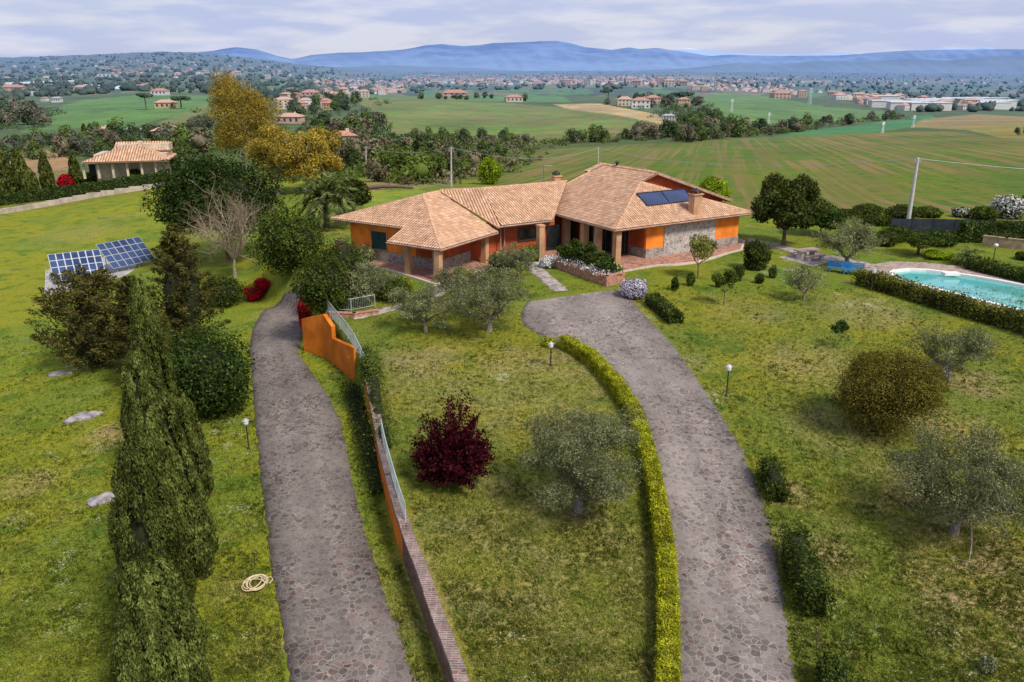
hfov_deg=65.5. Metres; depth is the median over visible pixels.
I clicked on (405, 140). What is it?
tree
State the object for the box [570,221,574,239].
door
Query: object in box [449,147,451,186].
utility pole
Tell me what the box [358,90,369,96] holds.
town house
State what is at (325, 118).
tree
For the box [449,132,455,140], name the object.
tree
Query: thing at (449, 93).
farm house
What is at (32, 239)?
ground
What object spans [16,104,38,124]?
tree
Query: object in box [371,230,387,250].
window
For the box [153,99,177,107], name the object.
farm house
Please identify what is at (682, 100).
farm house
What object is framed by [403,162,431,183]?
tree
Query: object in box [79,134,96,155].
tree
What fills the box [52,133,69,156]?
tree
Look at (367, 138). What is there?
tree
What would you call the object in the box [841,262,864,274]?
garden bench
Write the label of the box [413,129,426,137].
tree
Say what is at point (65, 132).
tree
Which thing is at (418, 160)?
tree
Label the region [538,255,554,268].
flower bush
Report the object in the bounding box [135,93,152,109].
umbrella pine
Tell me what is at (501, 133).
tree
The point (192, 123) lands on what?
tree
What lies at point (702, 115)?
tree
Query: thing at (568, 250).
planter shrub
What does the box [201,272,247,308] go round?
broad shrub
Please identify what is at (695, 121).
tree
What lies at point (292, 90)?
umbrella pine
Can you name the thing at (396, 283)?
garden bush
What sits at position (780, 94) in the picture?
farm house
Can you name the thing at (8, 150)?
tree
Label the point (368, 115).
tree
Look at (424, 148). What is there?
tree
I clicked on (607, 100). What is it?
tree
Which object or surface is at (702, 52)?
snow mountains
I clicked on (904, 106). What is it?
town house
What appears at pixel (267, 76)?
town house
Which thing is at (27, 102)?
tree
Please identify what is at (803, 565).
clipped hedge
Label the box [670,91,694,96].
umbrella pine
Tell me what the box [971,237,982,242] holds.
garden bush
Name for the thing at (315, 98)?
tree
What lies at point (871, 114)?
tree
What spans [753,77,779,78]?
warehouse
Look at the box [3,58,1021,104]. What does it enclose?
distant town
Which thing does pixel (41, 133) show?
tree
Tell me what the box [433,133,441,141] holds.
tree
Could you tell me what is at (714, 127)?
tree
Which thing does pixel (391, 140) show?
tree
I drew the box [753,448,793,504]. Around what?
clipped hedge
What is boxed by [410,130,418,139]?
tree
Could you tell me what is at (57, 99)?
farm house
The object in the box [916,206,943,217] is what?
boundary bush
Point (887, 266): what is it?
pool deck
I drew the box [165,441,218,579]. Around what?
cypress tree
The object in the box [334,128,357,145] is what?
farm house
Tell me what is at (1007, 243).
garden wall
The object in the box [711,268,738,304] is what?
young tree
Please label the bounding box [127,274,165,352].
cypress tree
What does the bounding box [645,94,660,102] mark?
farm house
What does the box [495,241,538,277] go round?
olive tree
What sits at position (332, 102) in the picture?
tree
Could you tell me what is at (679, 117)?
tree
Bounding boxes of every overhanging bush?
[347,339,404,457]
[360,351,382,382]
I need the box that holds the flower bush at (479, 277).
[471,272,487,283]
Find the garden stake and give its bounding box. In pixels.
[815,623,819,649]
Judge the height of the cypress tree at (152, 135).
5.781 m
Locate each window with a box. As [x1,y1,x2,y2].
[88,164,95,173]
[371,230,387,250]
[518,226,535,241]
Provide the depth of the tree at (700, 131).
332.75 m
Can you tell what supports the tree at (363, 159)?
on the ground at (32, 239)
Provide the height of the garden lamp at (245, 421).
1.986 m
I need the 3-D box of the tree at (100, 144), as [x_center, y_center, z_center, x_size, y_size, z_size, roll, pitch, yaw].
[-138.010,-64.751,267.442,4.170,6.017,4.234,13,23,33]
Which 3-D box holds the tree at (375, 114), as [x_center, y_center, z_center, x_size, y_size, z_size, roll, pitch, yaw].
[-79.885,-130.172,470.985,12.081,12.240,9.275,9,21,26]
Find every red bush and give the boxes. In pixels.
[56,173,74,186]
[242,283,266,301]
[253,277,269,291]
[296,298,311,325]
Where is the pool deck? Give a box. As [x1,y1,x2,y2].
[864,261,1023,310]
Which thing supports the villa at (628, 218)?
on the ground at (32, 239)
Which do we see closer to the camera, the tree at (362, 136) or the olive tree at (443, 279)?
the olive tree at (443, 279)
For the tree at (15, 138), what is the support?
on the ground at (32, 239)
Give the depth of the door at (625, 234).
73.38 m
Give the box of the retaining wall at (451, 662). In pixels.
[364,375,468,681]
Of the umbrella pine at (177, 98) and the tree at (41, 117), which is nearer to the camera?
the tree at (41, 117)
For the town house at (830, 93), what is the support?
on the ground at (32, 239)
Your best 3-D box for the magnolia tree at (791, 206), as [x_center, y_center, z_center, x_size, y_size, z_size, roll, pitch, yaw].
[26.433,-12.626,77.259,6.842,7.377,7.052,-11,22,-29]
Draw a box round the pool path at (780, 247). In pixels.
[748,238,872,266]
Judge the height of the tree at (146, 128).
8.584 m
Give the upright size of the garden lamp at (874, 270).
1.933 m
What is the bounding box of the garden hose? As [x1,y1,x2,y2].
[241,574,272,590]
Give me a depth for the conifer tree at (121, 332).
51.24 m
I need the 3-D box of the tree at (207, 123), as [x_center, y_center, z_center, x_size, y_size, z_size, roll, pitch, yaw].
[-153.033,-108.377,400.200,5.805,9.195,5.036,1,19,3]
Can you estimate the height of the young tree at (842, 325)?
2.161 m
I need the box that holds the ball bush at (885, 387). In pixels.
[822,336,956,448]
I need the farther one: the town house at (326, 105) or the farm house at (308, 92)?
the farm house at (308, 92)
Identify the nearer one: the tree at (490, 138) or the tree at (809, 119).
the tree at (490, 138)
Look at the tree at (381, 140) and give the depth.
208.52 m
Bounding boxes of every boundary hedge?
[0,173,158,205]
[955,219,1023,242]
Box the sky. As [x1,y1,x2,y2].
[0,0,1023,58]
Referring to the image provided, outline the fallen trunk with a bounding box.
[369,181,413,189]
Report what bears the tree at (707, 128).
on the ground at (32, 239)
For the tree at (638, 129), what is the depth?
363.66 m
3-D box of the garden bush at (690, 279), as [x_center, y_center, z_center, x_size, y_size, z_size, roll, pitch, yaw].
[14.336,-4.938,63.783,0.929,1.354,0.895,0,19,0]
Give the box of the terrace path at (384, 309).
[354,285,444,319]
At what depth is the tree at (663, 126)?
375.41 m
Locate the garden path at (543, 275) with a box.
[527,262,566,291]
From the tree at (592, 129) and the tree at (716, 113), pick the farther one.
the tree at (716, 113)
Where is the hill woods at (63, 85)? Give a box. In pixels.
[0,51,338,102]
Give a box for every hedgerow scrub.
[0,96,904,184]
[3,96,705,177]
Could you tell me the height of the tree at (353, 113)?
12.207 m
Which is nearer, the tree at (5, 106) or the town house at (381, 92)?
the tree at (5, 106)
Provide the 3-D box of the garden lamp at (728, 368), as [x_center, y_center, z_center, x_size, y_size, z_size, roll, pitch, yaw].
[12.169,2.262,44.941,0.370,2.055,0.370,-8,20,-21]
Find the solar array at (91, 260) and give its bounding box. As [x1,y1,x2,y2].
[48,249,104,280]
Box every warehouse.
[663,77,702,78]
[688,75,715,76]
[695,76,723,77]
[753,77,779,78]
[803,80,831,82]
[867,100,919,107]
[868,95,899,99]
[886,101,922,109]
[903,98,939,99]
[910,102,953,110]
[924,82,947,83]
[929,97,975,97]
[951,76,967,77]
[963,101,1012,109]
[980,100,1016,107]
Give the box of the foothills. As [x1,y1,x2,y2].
[338,55,1023,74]
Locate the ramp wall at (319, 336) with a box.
[301,314,356,379]
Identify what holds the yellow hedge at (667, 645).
on the ground at (32, 239)
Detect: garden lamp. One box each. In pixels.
[242,418,250,449]
[548,341,553,365]
[725,364,732,396]
[870,268,876,290]
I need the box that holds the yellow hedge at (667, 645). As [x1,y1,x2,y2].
[556,334,683,681]
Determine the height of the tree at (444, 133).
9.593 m
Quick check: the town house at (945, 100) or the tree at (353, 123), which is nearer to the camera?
the tree at (353, 123)
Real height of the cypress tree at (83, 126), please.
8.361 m
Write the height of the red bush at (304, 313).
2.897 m
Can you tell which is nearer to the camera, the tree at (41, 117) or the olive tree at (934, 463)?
the olive tree at (934, 463)
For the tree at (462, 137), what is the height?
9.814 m
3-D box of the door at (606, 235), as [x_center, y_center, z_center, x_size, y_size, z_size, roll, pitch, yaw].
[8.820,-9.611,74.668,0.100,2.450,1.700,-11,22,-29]
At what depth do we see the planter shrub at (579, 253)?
66.80 m
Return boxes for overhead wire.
[452,147,589,158]
[601,148,908,165]
[919,158,1020,168]
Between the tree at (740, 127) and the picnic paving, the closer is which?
the picnic paving
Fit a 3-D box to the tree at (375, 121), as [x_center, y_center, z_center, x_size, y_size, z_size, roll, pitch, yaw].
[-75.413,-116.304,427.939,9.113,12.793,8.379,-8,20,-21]
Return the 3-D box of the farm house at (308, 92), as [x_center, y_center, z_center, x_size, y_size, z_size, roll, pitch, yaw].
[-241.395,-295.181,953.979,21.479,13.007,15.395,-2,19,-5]
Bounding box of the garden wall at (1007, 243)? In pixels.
[982,235,1023,249]
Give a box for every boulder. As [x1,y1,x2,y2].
[47,370,73,376]
[62,410,103,424]
[87,491,114,506]
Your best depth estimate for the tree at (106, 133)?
309.51 m
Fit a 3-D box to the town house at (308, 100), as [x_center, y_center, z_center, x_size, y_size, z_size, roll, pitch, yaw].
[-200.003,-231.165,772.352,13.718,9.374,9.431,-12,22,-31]
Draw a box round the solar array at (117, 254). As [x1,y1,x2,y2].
[96,237,154,271]
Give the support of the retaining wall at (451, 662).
on the ground at (32, 239)
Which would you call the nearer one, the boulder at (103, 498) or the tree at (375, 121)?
the boulder at (103, 498)
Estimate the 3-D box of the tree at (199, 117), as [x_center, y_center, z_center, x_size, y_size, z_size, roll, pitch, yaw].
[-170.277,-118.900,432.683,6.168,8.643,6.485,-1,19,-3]
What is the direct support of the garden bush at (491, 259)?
on the ground at (32, 239)
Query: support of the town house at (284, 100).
on the ground at (32, 239)
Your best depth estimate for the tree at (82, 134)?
308.00 m
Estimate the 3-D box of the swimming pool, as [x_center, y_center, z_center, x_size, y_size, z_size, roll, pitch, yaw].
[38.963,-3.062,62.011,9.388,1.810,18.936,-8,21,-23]
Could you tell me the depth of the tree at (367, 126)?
357.49 m
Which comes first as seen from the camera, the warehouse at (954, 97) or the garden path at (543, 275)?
the garden path at (543, 275)
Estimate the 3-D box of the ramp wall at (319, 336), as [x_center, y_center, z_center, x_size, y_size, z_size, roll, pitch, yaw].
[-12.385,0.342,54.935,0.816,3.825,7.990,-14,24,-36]
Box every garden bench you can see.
[827,260,851,273]
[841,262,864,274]
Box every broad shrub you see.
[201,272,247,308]
[244,202,330,276]
[290,248,355,314]
[315,233,370,280]
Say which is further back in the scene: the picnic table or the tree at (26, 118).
the tree at (26, 118)
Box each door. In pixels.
[546,224,558,250]
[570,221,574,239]
[589,225,593,243]
[602,229,611,252]
[621,231,628,254]
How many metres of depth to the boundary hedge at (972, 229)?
78.97 m
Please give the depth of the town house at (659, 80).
2348.42 m
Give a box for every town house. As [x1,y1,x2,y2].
[40,97,48,101]
[263,74,270,78]
[273,97,293,108]
[280,92,291,97]
[290,92,300,100]
[298,98,311,104]
[298,101,306,110]
[320,98,331,107]
[323,101,332,109]
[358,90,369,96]
[377,90,384,94]
[485,78,495,83]
[563,79,570,84]
[583,79,592,84]
[624,77,635,82]
[632,79,642,85]
[656,77,663,83]
[663,79,675,85]
[679,80,688,85]
[691,85,698,89]
[700,86,707,90]
[797,90,806,96]
[826,91,835,95]
[832,93,846,99]
[852,92,863,96]
[853,96,862,101]
[863,97,874,104]
[896,103,910,110]
[936,99,953,101]
[957,104,967,109]
[962,98,979,103]
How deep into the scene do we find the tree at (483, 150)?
198.54 m
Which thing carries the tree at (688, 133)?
on the ground at (32, 239)
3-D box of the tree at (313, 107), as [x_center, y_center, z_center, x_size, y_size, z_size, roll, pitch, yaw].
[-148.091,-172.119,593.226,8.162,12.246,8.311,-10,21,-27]
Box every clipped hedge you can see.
[643,291,684,325]
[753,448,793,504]
[775,521,837,621]
[849,265,1023,333]
[963,255,1023,282]
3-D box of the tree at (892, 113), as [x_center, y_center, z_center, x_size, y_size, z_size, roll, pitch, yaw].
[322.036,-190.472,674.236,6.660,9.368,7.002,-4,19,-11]
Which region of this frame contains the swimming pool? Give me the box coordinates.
[888,268,1023,309]
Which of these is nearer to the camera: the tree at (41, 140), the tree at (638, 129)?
the tree at (41, 140)
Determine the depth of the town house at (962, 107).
914.52 m
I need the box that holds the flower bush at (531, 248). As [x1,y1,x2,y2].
[518,244,537,259]
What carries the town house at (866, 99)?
on the ground at (32, 239)
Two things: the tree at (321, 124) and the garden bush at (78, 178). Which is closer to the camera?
the garden bush at (78, 178)
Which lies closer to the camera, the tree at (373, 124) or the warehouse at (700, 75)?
the tree at (373, 124)
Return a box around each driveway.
[250,284,417,681]
[521,289,794,681]
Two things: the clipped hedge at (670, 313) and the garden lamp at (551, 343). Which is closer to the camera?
the garden lamp at (551, 343)
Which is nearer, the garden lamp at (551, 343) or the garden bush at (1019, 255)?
the garden lamp at (551, 343)
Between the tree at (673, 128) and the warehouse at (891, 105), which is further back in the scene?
the warehouse at (891, 105)
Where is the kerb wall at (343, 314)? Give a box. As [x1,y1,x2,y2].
[325,309,378,318]
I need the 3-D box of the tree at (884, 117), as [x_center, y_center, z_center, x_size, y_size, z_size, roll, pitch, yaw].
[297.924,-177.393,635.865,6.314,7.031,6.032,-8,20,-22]
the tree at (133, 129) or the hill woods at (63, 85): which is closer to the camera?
the tree at (133, 129)
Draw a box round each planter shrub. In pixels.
[550,246,573,260]
[558,238,583,264]
[569,241,599,267]
[577,251,608,270]
[590,255,616,275]
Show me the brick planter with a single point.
(612, 279)
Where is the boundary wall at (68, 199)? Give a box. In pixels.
[0,183,161,213]
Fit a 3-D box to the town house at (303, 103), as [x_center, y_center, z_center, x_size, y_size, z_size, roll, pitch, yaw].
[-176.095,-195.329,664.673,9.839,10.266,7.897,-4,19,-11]
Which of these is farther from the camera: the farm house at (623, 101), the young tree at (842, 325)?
the farm house at (623, 101)
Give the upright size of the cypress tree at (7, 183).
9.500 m
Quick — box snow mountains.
[338,47,996,55]
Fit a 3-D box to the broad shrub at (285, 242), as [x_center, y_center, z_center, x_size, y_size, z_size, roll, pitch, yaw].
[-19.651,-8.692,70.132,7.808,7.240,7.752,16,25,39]
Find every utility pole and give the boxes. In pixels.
[364,147,367,171]
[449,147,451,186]
[906,158,920,218]
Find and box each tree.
[0,102,10,111]
[0,111,15,124]
[0,135,20,149]
[0,148,17,192]
[1,143,13,159]
[8,98,22,104]
[8,102,20,115]
[10,134,22,149]
[10,148,28,191]
[15,105,36,124]
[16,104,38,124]
[17,100,38,110]
[20,135,28,141]
[21,167,39,191]
[22,140,29,151]
[24,263,130,372]
[27,129,46,144]
[27,137,43,154]
[29,131,43,145]
[35,109,51,124]
[37,153,55,188]
[45,134,53,145]
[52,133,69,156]
[57,126,72,136]
[58,124,70,133]
[66,134,83,153]
[67,155,81,183]
[78,131,94,138]
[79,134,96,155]
[80,123,86,131]
[83,126,103,136]
[87,121,103,136]
[91,132,106,150]
[95,140,104,150]
[100,275,175,373]
[103,123,116,132]
[103,129,114,143]
[106,117,123,127]
[106,439,196,647]
[107,132,120,142]
[108,553,212,681]
[113,124,125,139]
[119,348,158,452]
[122,131,131,140]
[124,122,141,140]
[127,134,135,141]
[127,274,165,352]
[127,400,193,576]
[130,310,178,397]
[138,374,194,489]
[139,146,289,259]
[141,123,154,137]
[145,223,232,339]
[150,131,156,140]
[154,125,173,138]
[155,136,179,149]
[157,122,178,134]
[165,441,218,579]
[169,390,213,505]
[172,122,192,149]
[177,172,277,277]
[180,119,197,130]
[186,127,214,152]
[194,114,203,120]
[195,118,202,125]
[202,117,212,129]
[204,68,282,168]
[242,123,307,194]
[280,126,330,192]
[286,99,299,109]
[287,101,305,114]
[287,171,362,227]
[303,122,310,131]
[308,102,317,113]
[308,125,328,130]
[311,92,321,104]
[312,110,333,128]
[315,119,328,129]
[316,128,344,178]
[322,91,331,98]
[328,92,340,102]
[328,118,343,129]
[329,97,339,110]
[329,126,335,131]
[331,98,339,110]
[333,140,347,163]
[336,91,342,100]
[336,176,373,211]
[338,114,362,134]
[339,99,350,110]
[341,111,358,122]
[343,125,358,136]
[344,136,368,164]
[344,144,360,166]
[348,258,401,297]
[350,90,361,101]
[350,94,357,103]
[355,116,373,133]
[357,131,369,146]
[360,111,373,122]
[360,155,369,164]
[362,156,387,181]
[363,113,380,135]
[364,136,373,146]
[367,135,392,157]
[368,111,386,123]
[370,112,379,129]
[373,145,389,165]
[374,112,386,126]
[382,130,400,149]
[384,144,408,164]
[385,282,456,332]
[386,136,396,153]
[389,150,405,171]
[396,133,413,146]
[400,135,412,150]
[401,145,421,165]
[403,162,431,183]
[407,153,432,183]
[408,386,495,491]
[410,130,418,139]
[411,132,436,154]
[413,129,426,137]
[417,91,423,98]
[417,148,427,161]
[418,146,430,153]
[424,125,433,135]
[424,150,446,177]
[430,263,476,299]
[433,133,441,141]
[436,263,534,331]
[437,126,450,143]
[442,144,452,151]
[442,148,454,160]
[447,156,463,177]
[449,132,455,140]
[453,144,463,156]
[456,128,470,144]
[457,130,473,144]
[460,151,472,173]
[467,149,483,166]
[476,127,487,137]
[476,141,492,160]
[484,134,494,148]
[495,146,508,157]
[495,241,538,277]
[497,130,503,139]
[502,133,517,141]
[515,402,648,514]
[522,93,527,100]
[522,133,530,143]
[564,127,580,142]
[577,129,586,141]
[587,123,601,141]
[589,130,600,141]
[599,127,610,141]
[603,98,610,104]
[620,128,629,138]
[628,123,649,138]
[630,120,646,131]
[632,92,639,98]
[647,124,661,139]
[650,98,656,107]
[657,118,672,136]
[660,97,672,106]
[664,93,675,104]
[666,121,679,134]
[674,126,681,140]
[676,114,684,123]
[678,123,698,141]
[683,115,689,123]
[687,110,698,123]
[688,233,718,277]
[691,118,704,125]
[692,96,702,105]
[692,125,709,140]
[694,123,707,140]
[696,110,705,118]
[699,104,711,117]
[701,116,720,126]
[707,127,713,137]
[709,122,722,134]
[710,107,723,116]
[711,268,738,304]
[712,109,721,116]
[718,118,726,133]
[725,123,733,135]
[726,113,734,126]
[726,114,749,136]
[742,117,751,126]
[750,171,830,245]
[755,118,766,128]
[767,125,774,134]
[775,119,787,130]
[782,263,829,300]
[787,118,797,128]
[792,119,803,131]
[801,118,805,131]
[802,111,813,125]
[805,201,846,234]
[807,215,888,261]
[818,116,827,124]
[830,319,848,346]
[842,114,853,124]
[866,111,875,118]
[880,419,1023,571]
[881,109,890,118]
[882,115,889,120]
[888,110,896,118]
[900,231,946,254]
[902,323,1002,380]
[1013,127,1020,134]
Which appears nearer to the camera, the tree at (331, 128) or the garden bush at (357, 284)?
the garden bush at (357, 284)
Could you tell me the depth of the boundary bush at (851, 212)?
92.03 m
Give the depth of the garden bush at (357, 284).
58.22 m
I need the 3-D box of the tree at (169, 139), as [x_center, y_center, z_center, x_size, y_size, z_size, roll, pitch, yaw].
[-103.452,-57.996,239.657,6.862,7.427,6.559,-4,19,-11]
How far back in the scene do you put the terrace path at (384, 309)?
58.45 m
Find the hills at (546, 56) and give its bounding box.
[197,41,1023,70]
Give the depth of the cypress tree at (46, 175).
151.41 m
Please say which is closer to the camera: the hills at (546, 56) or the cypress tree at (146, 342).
the cypress tree at (146, 342)
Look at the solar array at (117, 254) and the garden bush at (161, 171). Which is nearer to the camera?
the solar array at (117, 254)
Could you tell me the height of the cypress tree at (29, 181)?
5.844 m
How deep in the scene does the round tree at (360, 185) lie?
93.03 m
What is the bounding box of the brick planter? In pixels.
[552,257,624,286]
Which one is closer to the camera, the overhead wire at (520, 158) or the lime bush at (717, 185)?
the lime bush at (717, 185)
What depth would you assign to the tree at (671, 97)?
775.63 m
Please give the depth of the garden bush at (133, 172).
159.16 m
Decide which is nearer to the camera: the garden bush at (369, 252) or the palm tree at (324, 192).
the garden bush at (369, 252)
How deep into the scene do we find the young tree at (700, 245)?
65.07 m
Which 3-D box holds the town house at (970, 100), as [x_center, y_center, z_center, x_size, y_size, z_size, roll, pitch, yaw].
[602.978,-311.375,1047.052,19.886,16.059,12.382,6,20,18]
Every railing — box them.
[324,301,372,374]
[329,294,375,311]
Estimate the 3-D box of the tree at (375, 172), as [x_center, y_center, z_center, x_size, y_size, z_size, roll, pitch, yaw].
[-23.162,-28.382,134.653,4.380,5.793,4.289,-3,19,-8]
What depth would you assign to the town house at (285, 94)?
898.10 m
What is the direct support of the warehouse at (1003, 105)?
on the ground at (32, 239)
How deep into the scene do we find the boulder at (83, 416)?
48.08 m
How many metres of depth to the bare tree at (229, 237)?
78.11 m
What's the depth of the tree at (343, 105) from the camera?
642.03 m
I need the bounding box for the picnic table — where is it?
[788,247,825,261]
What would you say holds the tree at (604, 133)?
on the ground at (32, 239)
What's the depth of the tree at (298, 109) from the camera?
555.35 m
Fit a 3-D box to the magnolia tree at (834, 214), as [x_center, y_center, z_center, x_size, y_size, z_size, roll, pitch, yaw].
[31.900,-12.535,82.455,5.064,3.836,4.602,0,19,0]
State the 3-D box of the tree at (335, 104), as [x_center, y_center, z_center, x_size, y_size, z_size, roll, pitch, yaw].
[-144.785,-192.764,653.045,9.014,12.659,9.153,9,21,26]
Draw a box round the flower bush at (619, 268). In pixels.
[602,261,623,271]
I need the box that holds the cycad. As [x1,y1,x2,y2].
[949,245,984,266]
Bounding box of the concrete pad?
[44,257,136,294]
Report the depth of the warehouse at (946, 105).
882.25 m
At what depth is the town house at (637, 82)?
2077.83 m
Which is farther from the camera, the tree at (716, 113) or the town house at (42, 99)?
the town house at (42, 99)
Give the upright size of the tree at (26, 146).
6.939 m
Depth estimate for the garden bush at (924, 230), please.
79.72 m
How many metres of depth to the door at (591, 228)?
76.54 m
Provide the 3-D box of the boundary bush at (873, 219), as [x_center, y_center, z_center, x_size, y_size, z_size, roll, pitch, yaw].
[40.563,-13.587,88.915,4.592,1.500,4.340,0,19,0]
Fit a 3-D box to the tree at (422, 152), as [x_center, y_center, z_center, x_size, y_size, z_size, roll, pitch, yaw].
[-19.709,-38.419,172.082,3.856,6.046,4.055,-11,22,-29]
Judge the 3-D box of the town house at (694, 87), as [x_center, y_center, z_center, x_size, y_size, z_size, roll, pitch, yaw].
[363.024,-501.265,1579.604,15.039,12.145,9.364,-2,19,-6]
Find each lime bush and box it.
[476,156,503,184]
[697,174,732,202]
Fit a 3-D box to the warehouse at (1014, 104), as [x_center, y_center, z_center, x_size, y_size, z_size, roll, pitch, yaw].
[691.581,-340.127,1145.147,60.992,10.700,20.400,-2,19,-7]
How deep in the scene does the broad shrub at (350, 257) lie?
61.67 m
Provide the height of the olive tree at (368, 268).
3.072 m
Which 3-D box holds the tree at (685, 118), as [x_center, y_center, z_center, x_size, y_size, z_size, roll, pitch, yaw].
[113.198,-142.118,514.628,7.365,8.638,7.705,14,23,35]
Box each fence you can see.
[380,419,405,520]
[890,218,1023,233]
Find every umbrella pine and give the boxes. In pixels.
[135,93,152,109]
[170,96,190,108]
[287,89,297,98]
[600,88,612,97]
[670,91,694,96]
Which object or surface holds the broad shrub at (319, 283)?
on the ground at (32, 239)
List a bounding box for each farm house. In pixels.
[2,84,26,90]
[51,96,62,102]
[97,74,117,76]
[150,88,169,94]
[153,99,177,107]
[275,112,304,123]
[300,89,319,97]
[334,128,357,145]
[442,90,467,97]
[504,94,522,101]
[615,96,631,105]
[631,96,650,107]
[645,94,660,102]
[662,113,675,120]
[677,96,689,105]
[770,90,790,97]
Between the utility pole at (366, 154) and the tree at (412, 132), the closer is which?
the utility pole at (366, 154)
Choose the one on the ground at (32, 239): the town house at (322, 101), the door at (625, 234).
the town house at (322, 101)
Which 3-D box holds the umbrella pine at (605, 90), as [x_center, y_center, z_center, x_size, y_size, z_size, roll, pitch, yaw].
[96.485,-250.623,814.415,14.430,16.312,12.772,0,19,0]
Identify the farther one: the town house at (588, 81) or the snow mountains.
the snow mountains
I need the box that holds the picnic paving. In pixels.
[779,252,838,266]
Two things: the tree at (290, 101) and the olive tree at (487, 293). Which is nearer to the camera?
the olive tree at (487, 293)
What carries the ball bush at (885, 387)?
on the ground at (32, 239)
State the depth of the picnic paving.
72.13 m
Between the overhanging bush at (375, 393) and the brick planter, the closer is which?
the overhanging bush at (375, 393)
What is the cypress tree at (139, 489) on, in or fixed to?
on the ground at (32, 239)
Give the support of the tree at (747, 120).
on the ground at (32, 239)
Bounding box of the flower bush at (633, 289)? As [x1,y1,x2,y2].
[619,277,647,299]
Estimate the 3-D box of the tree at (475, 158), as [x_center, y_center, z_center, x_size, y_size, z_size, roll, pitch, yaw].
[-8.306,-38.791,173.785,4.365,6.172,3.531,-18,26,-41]
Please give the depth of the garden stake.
27.21 m
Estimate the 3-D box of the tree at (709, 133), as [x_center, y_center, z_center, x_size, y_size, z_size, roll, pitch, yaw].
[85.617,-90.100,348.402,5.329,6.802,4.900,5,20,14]
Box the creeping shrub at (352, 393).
[335,377,384,499]
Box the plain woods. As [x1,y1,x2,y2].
[303,71,1023,111]
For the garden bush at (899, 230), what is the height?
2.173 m
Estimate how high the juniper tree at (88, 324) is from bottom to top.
7.960 m
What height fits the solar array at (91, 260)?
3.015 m
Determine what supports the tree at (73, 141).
on the ground at (32, 239)
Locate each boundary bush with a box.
[837,207,863,218]
[852,203,884,213]
[856,212,895,225]
[882,204,924,218]
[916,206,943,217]
[951,206,970,217]
[968,205,1000,219]
[988,194,1023,218]
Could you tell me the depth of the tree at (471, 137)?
332.19 m
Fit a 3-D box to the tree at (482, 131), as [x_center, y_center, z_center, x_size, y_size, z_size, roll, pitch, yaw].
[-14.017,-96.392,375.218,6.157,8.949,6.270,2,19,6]
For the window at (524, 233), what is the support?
in the villa at (628, 218)
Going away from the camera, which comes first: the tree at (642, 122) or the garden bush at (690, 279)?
the garden bush at (690, 279)
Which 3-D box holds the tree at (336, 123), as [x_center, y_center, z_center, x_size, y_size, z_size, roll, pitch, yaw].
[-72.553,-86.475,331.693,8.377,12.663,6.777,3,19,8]
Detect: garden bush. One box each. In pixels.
[73,172,96,183]
[125,168,140,176]
[156,170,167,180]
[323,287,350,310]
[343,268,374,307]
[353,244,376,261]
[376,274,414,302]
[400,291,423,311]
[486,250,514,273]
[670,276,679,290]
[686,271,695,285]
[733,264,745,280]
[741,236,772,270]
[754,273,764,283]
[768,264,777,277]
[814,648,854,681]
[876,229,899,246]
[877,223,912,242]
[913,228,937,233]
[921,249,954,259]
[925,229,961,246]
[952,229,967,241]
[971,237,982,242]
[977,653,997,673]
[988,228,1020,238]
[1013,251,1023,260]
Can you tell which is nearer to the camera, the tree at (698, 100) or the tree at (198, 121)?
the tree at (198, 121)
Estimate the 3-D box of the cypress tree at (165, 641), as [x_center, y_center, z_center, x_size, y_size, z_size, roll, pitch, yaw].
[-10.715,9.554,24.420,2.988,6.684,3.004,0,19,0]
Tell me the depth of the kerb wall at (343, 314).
56.80 m
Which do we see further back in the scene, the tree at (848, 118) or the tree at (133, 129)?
the tree at (848, 118)
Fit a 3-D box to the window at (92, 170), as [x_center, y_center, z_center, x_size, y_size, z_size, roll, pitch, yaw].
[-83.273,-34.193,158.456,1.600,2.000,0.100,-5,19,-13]
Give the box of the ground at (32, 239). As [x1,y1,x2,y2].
[0,51,1023,681]
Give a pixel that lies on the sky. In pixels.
(292, 29)
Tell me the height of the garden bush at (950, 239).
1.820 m
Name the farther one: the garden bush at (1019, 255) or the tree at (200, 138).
the tree at (200, 138)
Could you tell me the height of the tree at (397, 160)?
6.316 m
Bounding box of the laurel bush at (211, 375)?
[164,310,256,425]
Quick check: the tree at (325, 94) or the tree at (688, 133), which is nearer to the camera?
the tree at (688, 133)
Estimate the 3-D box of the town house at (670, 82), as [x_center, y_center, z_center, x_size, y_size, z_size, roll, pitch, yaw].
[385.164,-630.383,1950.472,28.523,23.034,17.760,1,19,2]
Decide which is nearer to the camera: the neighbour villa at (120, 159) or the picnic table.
the picnic table
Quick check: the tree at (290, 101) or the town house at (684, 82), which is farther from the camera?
the town house at (684, 82)
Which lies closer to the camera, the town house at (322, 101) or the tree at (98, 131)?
the tree at (98, 131)
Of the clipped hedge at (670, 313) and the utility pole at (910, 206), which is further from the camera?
the utility pole at (910, 206)
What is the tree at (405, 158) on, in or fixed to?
on the ground at (32, 239)
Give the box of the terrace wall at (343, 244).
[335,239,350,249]
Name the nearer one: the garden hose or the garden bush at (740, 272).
the garden hose
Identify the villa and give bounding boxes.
[81,141,176,179]
[331,161,754,285]

